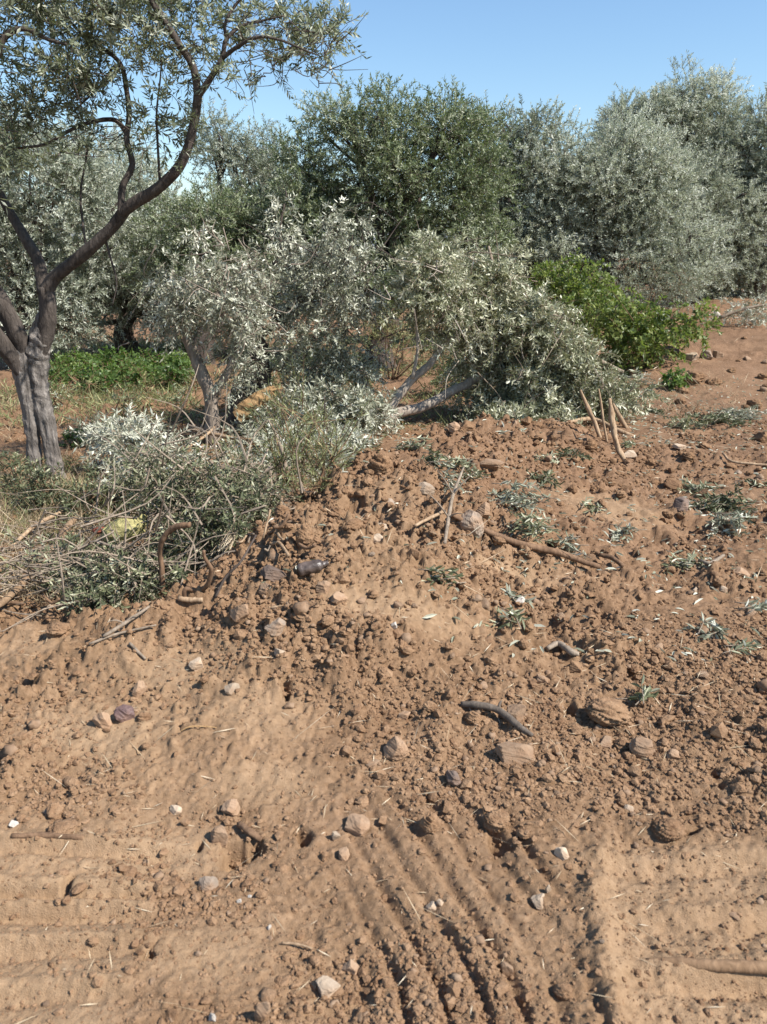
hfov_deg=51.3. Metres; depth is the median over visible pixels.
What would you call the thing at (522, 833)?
soil clod
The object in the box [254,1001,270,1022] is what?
stone
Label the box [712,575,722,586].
soil clod
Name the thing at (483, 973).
soil clod
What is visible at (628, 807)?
stone
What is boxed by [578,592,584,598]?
soil clod
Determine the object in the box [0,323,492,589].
undergrowth
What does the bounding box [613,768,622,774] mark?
soil clod
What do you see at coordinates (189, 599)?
stick
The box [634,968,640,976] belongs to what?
soil clod
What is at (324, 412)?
stick
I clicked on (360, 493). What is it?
soil clod
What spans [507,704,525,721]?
stone
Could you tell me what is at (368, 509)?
soil clod
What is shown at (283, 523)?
stick
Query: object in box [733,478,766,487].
olive sprig
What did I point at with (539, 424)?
stone
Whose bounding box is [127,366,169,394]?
leafy weed
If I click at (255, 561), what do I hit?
soil clod
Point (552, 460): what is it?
olive sprig
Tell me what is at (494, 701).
soil clod
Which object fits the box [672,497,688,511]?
stone
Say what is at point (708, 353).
stone
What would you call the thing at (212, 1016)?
stone
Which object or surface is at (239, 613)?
stone
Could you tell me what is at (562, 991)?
soil clod
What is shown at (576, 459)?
stone
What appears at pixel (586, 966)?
soil clod
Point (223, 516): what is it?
cut olive branches
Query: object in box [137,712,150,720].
soil clod
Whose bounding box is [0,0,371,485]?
olive tree
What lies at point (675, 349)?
stone
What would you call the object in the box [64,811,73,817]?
soil clod
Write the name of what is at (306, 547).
stick
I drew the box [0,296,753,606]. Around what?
dry grass
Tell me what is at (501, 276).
felled bough
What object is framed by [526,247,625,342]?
green shrub
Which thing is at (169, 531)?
stick
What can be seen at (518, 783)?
soil clod
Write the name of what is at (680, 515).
soil clod
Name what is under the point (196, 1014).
soil grains
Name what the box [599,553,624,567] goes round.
stick
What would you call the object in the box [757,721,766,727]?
soil clod
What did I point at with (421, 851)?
soil clod
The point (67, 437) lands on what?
leafy weed
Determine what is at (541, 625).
fallen leaves
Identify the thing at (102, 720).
stone
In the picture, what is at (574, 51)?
sky
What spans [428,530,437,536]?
soil clod
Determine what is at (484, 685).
stone
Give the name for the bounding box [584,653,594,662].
soil clod
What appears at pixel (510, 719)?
stick
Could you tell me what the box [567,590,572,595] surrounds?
soil clod
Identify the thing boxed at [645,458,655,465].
soil clod
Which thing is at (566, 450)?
olive sprig
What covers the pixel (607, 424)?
stick
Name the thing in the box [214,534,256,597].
twig
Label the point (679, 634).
soil clod
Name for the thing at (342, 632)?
soil clod
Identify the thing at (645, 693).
olive sprig
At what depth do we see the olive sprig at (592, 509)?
4.91 m
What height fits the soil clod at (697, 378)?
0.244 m
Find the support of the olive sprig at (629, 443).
on the ground at (746, 852)
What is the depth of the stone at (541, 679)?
3.03 m
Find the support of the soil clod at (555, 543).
on the ground at (746, 852)
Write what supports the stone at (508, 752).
on the ground at (746, 852)
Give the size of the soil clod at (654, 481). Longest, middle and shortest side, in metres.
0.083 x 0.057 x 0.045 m
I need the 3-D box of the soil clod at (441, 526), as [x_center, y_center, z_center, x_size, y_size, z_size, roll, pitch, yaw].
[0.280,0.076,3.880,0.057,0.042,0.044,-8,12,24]
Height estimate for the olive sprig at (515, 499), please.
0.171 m
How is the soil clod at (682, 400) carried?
on the ground at (746, 852)
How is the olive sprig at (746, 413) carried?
on the ground at (746, 852)
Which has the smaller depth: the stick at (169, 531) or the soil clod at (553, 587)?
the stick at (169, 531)
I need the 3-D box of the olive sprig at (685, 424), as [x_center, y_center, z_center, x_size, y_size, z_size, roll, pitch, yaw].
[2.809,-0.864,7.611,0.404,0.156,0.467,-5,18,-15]
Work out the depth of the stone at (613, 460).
6.15 m
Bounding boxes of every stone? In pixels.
[42,1000,49,1006]
[63,776,79,788]
[92,712,111,728]
[114,704,134,722]
[132,680,146,696]
[148,977,155,985]
[155,891,161,897]
[170,805,181,814]
[188,657,203,670]
[199,876,218,891]
[208,1013,215,1021]
[210,825,227,847]
[221,799,239,815]
[224,683,239,695]
[230,603,248,622]
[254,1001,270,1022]
[258,583,269,595]
[260,565,285,581]
[265,617,285,635]
[274,648,284,656]
[291,574,297,580]
[295,523,313,549]
[309,955,319,966]
[316,580,330,593]
[316,975,340,997]
[331,591,346,603]
[332,831,340,840]
[338,847,349,861]
[342,959,358,975]
[344,813,369,835]
[355,1011,362,1023]
[357,597,365,603]
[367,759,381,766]
[373,533,382,543]
[383,735,408,760]
[394,601,401,608]
[397,710,410,720]
[418,482,434,494]
[445,770,460,785]
[448,422,459,432]
[457,510,483,537]
[460,421,475,431]
[475,502,489,519]
[480,458,504,470]
[480,681,487,688]
[481,597,489,610]
[485,635,493,643]
[492,905,498,911]
[494,741,534,764]
[498,961,513,978]
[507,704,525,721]
[511,420,516,427]
[520,416,531,425]
[531,893,544,909]
[532,421,542,427]
[536,674,549,683]
[544,455,551,461]
[555,612,565,622]
[562,576,571,580]
[569,660,583,672]
[572,457,580,461]
[600,735,611,747]
[609,458,616,463]
[624,804,633,811]
[629,736,653,757]
[654,643,662,648]
[663,478,682,491]
[663,565,675,572]
[665,346,679,355]
[666,748,680,759]
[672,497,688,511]
[683,352,698,360]
[695,488,712,497]
[696,671,708,677]
[699,350,712,359]
[710,570,721,576]
[712,350,724,357]
[720,586,727,592]
[729,912,739,920]
[733,566,749,576]
[746,609,757,615]
[752,432,766,442]
[754,766,760,772]
[760,386,766,391]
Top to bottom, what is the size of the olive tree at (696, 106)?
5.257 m
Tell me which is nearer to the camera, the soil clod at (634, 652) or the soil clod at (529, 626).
the soil clod at (634, 652)
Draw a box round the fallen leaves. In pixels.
[0,376,766,663]
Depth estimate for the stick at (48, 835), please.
2.28 m
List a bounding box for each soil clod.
[16,813,25,820]
[45,622,70,637]
[46,800,63,820]
[46,818,81,833]
[54,898,61,905]
[62,895,70,904]
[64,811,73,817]
[64,970,71,976]
[71,882,87,894]
[72,670,81,676]
[72,732,82,738]
[87,937,98,946]
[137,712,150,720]
[141,742,149,748]
[200,675,208,683]
[246,875,254,880]
[251,559,258,563]
[274,505,290,516]
[274,609,281,614]
[280,514,292,520]
[284,523,293,528]
[291,906,297,912]
[293,612,306,622]
[295,932,304,939]
[313,538,320,544]
[321,615,334,626]
[321,851,327,857]
[325,567,331,571]
[327,507,343,516]
[332,546,341,552]
[335,618,341,623]
[339,630,347,635]
[341,488,347,493]
[342,525,351,529]
[343,612,354,620]
[345,518,363,530]
[354,489,364,497]
[354,736,361,741]
[354,795,368,806]
[361,477,372,486]
[362,788,368,793]
[364,507,371,512]
[367,452,392,474]
[367,589,378,599]
[368,685,379,694]
[377,666,390,676]
[381,894,387,901]
[396,639,403,650]
[401,645,414,654]
[404,773,412,779]
[408,667,416,676]
[416,582,422,587]
[417,848,426,854]
[419,812,441,833]
[422,701,437,711]
[422,921,430,928]
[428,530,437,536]
[429,494,434,503]
[431,591,439,597]
[436,523,445,530]
[445,642,453,650]
[452,725,460,731]
[463,656,472,661]
[464,711,482,724]
[470,695,480,699]
[471,634,477,639]
[480,970,486,977]
[481,551,490,556]
[482,809,509,834]
[484,656,497,665]
[487,699,498,705]
[492,536,505,544]
[500,627,506,633]
[513,779,524,787]
[516,829,529,839]
[518,638,528,649]
[522,620,534,631]
[539,791,547,797]
[542,507,552,513]
[543,602,553,610]
[548,538,559,546]
[550,583,558,590]
[553,982,572,1000]
[555,793,562,798]
[564,863,571,869]
[567,485,577,493]
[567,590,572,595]
[568,738,575,743]
[570,523,579,529]
[571,625,578,631]
[578,450,589,454]
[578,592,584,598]
[583,439,597,451]
[583,591,593,597]
[583,697,630,726]
[583,963,589,971]
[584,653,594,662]
[584,869,593,876]
[588,472,599,479]
[596,499,607,508]
[599,665,605,671]
[601,547,609,553]
[601,726,609,732]
[603,576,609,582]
[608,481,615,485]
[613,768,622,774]
[614,737,629,751]
[616,490,625,497]
[617,796,627,806]
[628,648,638,657]
[629,664,638,673]
[629,909,637,913]
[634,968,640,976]
[636,776,645,781]
[642,796,651,800]
[643,778,649,783]
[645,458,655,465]
[650,479,659,484]
[650,647,660,654]
[650,818,686,840]
[662,511,673,518]
[674,397,686,403]
[676,511,685,518]
[676,632,684,638]
[677,387,689,393]
[680,451,694,461]
[682,371,706,385]
[691,703,700,711]
[699,442,711,448]
[704,1007,711,1016]
[705,377,722,385]
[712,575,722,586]
[720,923,728,929]
[725,464,736,468]
[727,367,735,372]
[736,761,744,767]
[741,481,748,487]
[743,656,751,663]
[746,399,761,408]
[748,737,761,748]
[750,480,763,487]
[755,652,766,661]
[757,373,766,378]
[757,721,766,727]
[759,569,766,575]
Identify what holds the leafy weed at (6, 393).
on the ground at (746, 852)
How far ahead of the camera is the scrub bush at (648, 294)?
12.85 m
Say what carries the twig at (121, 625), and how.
on the ground at (746, 852)
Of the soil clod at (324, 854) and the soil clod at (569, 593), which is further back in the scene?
the soil clod at (569, 593)
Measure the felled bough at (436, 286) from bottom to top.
2.092 m
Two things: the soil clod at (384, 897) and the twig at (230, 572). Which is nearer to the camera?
the soil clod at (384, 897)
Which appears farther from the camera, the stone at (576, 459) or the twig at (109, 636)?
the stone at (576, 459)
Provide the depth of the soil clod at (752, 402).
8.97 m
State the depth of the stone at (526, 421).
6.88 m
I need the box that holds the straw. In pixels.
[0,339,765,1023]
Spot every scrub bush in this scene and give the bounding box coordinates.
[223,324,388,402]
[357,297,452,379]
[407,334,526,397]
[599,248,716,315]
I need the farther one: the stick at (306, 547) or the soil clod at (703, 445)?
the soil clod at (703, 445)
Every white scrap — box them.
[9,820,18,826]
[390,622,396,628]
[425,901,436,912]
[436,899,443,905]
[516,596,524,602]
[545,885,550,892]
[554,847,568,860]
[624,450,636,458]
[672,443,686,449]
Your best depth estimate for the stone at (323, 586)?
3.20 m
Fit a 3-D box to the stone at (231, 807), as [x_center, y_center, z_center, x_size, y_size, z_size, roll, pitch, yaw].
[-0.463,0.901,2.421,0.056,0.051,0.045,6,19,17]
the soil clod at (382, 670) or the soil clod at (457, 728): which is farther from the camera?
the soil clod at (382, 670)
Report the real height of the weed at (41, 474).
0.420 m
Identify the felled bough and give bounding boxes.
[357,219,528,426]
[434,229,582,420]
[455,277,675,426]
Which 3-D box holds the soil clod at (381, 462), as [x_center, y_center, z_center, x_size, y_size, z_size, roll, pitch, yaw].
[-0.019,-0.246,4.369,0.146,0.162,0.127,0,18,0]
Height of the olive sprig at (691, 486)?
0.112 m
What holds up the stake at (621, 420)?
on the ground at (746, 852)
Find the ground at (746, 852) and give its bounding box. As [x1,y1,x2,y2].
[0,258,766,1023]
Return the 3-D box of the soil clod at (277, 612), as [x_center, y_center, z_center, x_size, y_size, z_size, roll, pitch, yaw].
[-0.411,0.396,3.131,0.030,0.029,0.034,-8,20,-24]
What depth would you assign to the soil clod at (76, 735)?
2.72 m
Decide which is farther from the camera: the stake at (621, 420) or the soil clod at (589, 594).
the stake at (621, 420)
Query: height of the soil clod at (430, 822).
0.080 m
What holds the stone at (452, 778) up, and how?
on the ground at (746, 852)
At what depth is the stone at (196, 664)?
2.98 m
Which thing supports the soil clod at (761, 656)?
on the ground at (746, 852)
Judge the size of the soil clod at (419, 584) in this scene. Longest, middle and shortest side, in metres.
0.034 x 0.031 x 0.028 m
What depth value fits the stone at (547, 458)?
5.56 m
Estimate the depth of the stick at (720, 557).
4.24 m
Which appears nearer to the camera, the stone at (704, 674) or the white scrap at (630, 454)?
the stone at (704, 674)
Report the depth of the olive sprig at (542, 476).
5.14 m
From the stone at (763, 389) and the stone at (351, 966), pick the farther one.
the stone at (763, 389)
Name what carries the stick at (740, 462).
on the ground at (746, 852)
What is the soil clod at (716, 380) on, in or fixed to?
on the ground at (746, 852)
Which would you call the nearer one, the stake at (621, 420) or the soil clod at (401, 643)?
the soil clod at (401, 643)
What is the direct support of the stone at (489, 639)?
on the ground at (746, 852)
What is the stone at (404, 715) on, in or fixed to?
on the ground at (746, 852)
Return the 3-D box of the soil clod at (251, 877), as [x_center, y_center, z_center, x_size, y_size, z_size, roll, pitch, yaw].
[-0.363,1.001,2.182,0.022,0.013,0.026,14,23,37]
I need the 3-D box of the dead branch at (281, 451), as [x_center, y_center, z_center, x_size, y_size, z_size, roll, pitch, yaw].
[-0.896,-0.280,5.233,0.945,0.621,0.215,-4,18,-13]
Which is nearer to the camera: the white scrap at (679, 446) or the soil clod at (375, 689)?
the soil clod at (375, 689)
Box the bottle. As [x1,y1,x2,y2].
[297,559,328,576]
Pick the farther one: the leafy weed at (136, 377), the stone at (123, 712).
the leafy weed at (136, 377)
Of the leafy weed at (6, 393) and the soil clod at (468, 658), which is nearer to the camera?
the soil clod at (468, 658)
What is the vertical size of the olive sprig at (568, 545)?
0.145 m
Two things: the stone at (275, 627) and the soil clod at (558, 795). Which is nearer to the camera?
the soil clod at (558, 795)
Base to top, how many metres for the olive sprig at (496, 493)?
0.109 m
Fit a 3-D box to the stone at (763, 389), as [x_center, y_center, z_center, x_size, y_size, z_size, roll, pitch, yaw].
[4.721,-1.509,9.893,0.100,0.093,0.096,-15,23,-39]
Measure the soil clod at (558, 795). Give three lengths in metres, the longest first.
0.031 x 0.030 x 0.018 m
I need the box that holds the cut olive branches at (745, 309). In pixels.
[700,283,766,327]
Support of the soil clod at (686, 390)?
on the ground at (746, 852)
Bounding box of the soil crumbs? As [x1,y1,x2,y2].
[0,399,766,1023]
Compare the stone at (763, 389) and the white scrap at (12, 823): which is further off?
the stone at (763, 389)
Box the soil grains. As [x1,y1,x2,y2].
[0,450,766,1023]
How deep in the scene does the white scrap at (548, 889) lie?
2.08 m
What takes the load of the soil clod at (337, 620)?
on the ground at (746, 852)
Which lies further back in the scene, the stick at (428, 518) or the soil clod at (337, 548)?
the stick at (428, 518)
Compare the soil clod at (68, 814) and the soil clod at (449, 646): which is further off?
the soil clod at (449, 646)
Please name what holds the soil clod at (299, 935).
on the ground at (746, 852)
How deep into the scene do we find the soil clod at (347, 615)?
3.07 m
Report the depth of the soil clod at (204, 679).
2.89 m
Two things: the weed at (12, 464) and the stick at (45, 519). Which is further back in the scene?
the weed at (12, 464)
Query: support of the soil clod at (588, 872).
on the ground at (746, 852)
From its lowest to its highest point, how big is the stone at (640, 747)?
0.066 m
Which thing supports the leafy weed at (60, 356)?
on the ground at (746, 852)
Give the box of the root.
[275,468,295,539]
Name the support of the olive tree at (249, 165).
on the ground at (746, 852)
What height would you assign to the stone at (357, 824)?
0.063 m
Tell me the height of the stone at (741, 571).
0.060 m
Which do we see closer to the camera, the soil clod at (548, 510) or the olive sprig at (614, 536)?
the olive sprig at (614, 536)
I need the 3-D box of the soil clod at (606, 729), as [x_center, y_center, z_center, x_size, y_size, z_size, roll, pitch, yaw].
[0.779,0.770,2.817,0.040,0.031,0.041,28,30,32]
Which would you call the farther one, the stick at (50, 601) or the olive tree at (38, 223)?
the olive tree at (38, 223)
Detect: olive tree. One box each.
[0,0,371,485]
[0,98,159,368]
[2,220,155,314]
[45,125,253,352]
[118,171,292,364]
[118,213,317,444]
[120,216,278,312]
[170,96,311,348]
[218,189,426,431]
[236,183,407,313]
[241,66,530,370]
[444,90,573,330]
[465,180,628,270]
[477,93,751,327]
[591,50,766,300]
[677,82,766,300]
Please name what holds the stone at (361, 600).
on the ground at (746, 852)
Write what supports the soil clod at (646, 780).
on the ground at (746, 852)
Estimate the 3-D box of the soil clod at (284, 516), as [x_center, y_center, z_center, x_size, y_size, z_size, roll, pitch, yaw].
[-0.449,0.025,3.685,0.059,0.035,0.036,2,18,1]
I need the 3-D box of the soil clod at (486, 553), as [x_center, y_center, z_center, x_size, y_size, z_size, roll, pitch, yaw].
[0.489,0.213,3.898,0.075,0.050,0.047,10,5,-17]
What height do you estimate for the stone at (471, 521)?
0.132 m
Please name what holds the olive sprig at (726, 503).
on the ground at (746, 852)
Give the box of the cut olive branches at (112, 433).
[61,402,210,486]
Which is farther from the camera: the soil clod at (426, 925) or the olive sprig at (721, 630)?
the olive sprig at (721, 630)
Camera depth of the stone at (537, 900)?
2.06 m
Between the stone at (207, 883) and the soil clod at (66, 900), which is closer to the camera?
the soil clod at (66, 900)
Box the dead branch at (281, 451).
[213,420,316,491]
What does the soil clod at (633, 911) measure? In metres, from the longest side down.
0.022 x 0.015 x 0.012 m
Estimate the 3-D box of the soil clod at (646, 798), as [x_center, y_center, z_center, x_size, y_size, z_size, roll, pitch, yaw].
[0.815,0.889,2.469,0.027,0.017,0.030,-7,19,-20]
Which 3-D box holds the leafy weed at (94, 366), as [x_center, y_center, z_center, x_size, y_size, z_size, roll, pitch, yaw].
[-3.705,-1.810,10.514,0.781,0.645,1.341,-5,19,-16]
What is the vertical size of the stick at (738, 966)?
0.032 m
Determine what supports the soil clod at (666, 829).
on the ground at (746, 852)
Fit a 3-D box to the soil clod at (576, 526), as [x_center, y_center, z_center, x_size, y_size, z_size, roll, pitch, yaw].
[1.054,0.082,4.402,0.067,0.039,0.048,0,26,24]
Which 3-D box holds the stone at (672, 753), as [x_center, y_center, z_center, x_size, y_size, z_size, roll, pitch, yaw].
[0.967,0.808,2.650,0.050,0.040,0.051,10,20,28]
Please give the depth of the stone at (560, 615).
3.46 m
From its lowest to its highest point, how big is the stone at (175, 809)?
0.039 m
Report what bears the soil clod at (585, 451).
on the ground at (746, 852)
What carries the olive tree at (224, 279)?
on the ground at (746, 852)
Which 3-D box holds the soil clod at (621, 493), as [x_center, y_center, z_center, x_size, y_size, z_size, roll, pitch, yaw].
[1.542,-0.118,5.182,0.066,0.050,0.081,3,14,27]
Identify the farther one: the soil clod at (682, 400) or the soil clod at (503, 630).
the soil clod at (682, 400)
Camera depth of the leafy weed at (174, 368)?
10.38 m
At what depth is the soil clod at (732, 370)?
10.70 m
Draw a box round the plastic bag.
[102,514,147,542]
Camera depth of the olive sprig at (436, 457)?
4.49 m
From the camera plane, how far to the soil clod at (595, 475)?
5.62 m
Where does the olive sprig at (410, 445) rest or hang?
on the ground at (746, 852)
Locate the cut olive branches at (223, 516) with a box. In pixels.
[0,365,310,631]
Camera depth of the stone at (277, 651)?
2.94 m
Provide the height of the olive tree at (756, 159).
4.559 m
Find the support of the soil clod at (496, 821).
on the ground at (746, 852)
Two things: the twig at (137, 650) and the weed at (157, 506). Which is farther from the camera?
the weed at (157, 506)
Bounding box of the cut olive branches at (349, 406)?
[209,363,405,485]
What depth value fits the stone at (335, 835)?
2.31 m
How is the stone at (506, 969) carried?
on the ground at (746, 852)
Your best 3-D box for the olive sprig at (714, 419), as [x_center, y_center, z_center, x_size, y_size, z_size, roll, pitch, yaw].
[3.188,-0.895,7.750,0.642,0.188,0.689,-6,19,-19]
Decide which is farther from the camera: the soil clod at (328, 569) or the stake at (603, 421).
the stake at (603, 421)
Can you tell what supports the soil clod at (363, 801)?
on the ground at (746, 852)
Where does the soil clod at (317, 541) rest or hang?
on the ground at (746, 852)
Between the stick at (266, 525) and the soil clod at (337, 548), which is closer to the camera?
the soil clod at (337, 548)
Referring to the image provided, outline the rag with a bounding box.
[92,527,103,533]
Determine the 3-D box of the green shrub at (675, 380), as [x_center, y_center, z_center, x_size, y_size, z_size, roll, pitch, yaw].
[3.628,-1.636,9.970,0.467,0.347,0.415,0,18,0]
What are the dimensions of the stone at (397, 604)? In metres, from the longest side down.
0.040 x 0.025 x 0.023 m
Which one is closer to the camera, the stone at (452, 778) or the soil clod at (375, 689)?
the stone at (452, 778)
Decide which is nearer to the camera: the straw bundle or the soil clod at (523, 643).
the soil clod at (523, 643)
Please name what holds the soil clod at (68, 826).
on the ground at (746, 852)
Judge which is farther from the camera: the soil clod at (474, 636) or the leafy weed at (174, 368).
the leafy weed at (174, 368)
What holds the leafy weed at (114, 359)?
on the ground at (746, 852)
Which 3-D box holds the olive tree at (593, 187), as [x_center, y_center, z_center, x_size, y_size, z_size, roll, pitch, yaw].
[3.984,-5.364,14.519,5.619,4.144,2.896,0,18,0]
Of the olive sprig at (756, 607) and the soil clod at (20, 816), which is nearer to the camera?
the soil clod at (20, 816)
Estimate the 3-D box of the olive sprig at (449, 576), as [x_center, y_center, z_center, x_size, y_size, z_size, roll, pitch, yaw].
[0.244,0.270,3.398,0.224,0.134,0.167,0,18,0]
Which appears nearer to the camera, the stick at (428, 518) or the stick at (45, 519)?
the stick at (428, 518)
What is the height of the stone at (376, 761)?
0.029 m
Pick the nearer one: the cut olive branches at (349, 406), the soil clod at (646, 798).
the soil clod at (646, 798)
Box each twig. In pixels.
[89,624,155,644]
[103,605,149,637]
[129,642,146,659]
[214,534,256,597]
[426,466,475,543]
[545,641,578,655]
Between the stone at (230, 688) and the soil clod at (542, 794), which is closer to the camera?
the soil clod at (542, 794)
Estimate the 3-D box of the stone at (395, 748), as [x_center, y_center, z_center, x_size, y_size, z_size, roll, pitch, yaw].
[0.037,0.791,2.647,0.086,0.091,0.066,12,21,32]
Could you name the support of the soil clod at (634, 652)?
on the ground at (746, 852)
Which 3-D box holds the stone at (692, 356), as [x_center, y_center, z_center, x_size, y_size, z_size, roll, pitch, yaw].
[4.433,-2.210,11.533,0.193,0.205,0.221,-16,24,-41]
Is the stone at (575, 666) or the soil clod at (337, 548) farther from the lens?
the soil clod at (337, 548)
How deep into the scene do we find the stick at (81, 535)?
4.69 m
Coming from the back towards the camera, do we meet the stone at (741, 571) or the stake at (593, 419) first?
the stake at (593, 419)
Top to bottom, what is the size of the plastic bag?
0.150 m
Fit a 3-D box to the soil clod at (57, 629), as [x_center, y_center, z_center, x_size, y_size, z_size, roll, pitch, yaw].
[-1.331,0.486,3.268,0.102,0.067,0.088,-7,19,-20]
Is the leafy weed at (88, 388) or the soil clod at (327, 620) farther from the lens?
the leafy weed at (88, 388)
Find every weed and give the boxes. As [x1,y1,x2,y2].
[0,377,17,403]
[0,447,52,505]
[11,457,79,514]
[39,459,112,526]
[48,357,74,388]
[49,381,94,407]
[50,346,95,379]
[50,354,109,384]
[57,372,122,401]
[59,428,91,448]
[72,349,128,396]
[85,470,141,526]
[87,345,135,370]
[97,354,160,386]
[97,381,146,423]
[110,352,168,388]
[126,346,167,374]
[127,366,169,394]
[134,349,192,387]
[139,470,194,521]
[147,354,194,391]
[149,348,192,380]
[150,381,203,408]
[175,365,219,390]
[236,353,378,506]
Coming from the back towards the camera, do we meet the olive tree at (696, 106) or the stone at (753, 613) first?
the olive tree at (696, 106)
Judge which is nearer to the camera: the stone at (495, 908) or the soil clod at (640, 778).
the stone at (495, 908)
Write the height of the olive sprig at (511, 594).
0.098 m
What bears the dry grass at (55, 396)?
on the ground at (746, 852)
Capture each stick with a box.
[0,516,76,607]
[7,601,23,605]
[9,510,63,548]
[11,832,83,839]
[41,593,59,604]
[69,531,92,540]
[158,522,191,594]
[178,596,202,602]
[180,725,216,731]
[182,550,213,596]
[188,416,222,447]
[188,427,255,441]
[237,821,262,841]
[244,510,270,539]
[271,541,290,556]
[273,513,289,528]
[281,942,312,949]
[298,542,316,549]
[324,396,325,430]
[413,510,445,526]
[451,513,599,568]
[461,700,532,736]
[565,417,633,435]
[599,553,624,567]
[646,956,766,974]
[698,554,724,564]
[722,453,766,465]
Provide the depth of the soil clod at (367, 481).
4.17 m
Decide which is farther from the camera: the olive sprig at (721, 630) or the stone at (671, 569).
the stone at (671, 569)
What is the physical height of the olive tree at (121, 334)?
3.916 m
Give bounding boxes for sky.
[0,0,766,230]
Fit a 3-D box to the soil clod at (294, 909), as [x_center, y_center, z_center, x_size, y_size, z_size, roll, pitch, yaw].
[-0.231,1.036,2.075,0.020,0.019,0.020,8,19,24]
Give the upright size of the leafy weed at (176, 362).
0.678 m
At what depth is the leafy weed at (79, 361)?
10.72 m
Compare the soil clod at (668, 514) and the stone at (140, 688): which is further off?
the soil clod at (668, 514)
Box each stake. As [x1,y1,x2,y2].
[579,389,601,436]
[598,389,607,441]
[608,398,625,462]
[612,403,628,428]
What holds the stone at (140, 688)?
on the ground at (746, 852)
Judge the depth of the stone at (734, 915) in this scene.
2.02 m
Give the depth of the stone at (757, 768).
2.50 m
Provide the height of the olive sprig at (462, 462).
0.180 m
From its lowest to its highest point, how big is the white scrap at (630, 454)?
0.064 m
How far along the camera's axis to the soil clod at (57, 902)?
2.07 m
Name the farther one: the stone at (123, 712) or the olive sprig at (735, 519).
the olive sprig at (735, 519)
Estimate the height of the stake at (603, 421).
0.457 m
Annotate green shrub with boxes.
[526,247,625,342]
[562,276,723,374]
[657,366,691,390]
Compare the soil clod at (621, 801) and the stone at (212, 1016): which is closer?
the stone at (212, 1016)
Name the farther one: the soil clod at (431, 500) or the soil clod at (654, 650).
the soil clod at (431, 500)
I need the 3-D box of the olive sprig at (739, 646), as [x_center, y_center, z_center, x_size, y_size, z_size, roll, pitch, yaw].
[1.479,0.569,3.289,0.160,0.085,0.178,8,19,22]
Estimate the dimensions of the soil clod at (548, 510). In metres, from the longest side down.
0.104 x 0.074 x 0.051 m
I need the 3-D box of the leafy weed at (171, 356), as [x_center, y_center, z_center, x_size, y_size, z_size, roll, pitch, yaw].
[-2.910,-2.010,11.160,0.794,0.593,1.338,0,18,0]
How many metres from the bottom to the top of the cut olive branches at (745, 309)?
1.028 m
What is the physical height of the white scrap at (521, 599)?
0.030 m
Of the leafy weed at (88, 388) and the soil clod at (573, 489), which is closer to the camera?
the soil clod at (573, 489)
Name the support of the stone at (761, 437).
on the ground at (746, 852)
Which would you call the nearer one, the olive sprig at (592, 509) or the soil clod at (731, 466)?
the olive sprig at (592, 509)
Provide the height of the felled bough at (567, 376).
1.766 m
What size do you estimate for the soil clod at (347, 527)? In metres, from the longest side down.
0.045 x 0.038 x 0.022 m
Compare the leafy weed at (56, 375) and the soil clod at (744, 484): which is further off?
the leafy weed at (56, 375)
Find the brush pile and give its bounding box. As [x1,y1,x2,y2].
[0,429,325,631]
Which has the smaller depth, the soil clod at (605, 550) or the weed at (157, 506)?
the soil clod at (605, 550)
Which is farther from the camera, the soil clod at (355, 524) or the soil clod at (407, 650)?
the soil clod at (355, 524)
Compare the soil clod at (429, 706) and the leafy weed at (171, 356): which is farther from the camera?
the leafy weed at (171, 356)
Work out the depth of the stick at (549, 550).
4.04 m
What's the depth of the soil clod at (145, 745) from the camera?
2.64 m
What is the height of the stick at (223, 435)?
0.084 m
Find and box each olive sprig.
[391,435,433,449]
[413,447,454,469]
[418,564,465,588]
[432,457,463,493]
[440,454,490,480]
[481,604,530,629]
[486,488,512,499]
[491,479,557,514]
[500,583,536,608]
[502,507,560,545]
[524,469,565,488]
[534,450,564,463]
[550,447,594,462]
[556,532,590,562]
[580,497,606,514]
[607,522,646,542]
[615,674,660,705]
[618,372,655,385]
[620,439,640,447]
[639,406,669,414]
[657,412,710,430]
[661,550,708,571]
[677,411,752,428]
[677,475,728,492]
[683,612,730,639]
[689,481,759,524]
[693,509,759,538]
[705,404,766,420]
[722,638,762,656]
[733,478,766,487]
[734,598,766,613]
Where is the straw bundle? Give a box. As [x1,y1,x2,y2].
[211,511,253,555]
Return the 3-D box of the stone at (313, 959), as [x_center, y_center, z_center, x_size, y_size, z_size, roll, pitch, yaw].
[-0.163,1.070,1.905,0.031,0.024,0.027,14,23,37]
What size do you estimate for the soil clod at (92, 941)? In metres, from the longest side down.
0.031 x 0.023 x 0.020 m
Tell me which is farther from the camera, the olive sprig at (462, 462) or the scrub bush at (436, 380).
the scrub bush at (436, 380)
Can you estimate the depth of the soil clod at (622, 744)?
2.71 m
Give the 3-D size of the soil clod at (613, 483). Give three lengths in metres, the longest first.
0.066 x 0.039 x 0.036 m
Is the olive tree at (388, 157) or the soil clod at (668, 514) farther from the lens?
the olive tree at (388, 157)
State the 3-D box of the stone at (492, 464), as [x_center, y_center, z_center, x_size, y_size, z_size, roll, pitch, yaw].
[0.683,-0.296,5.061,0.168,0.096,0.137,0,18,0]

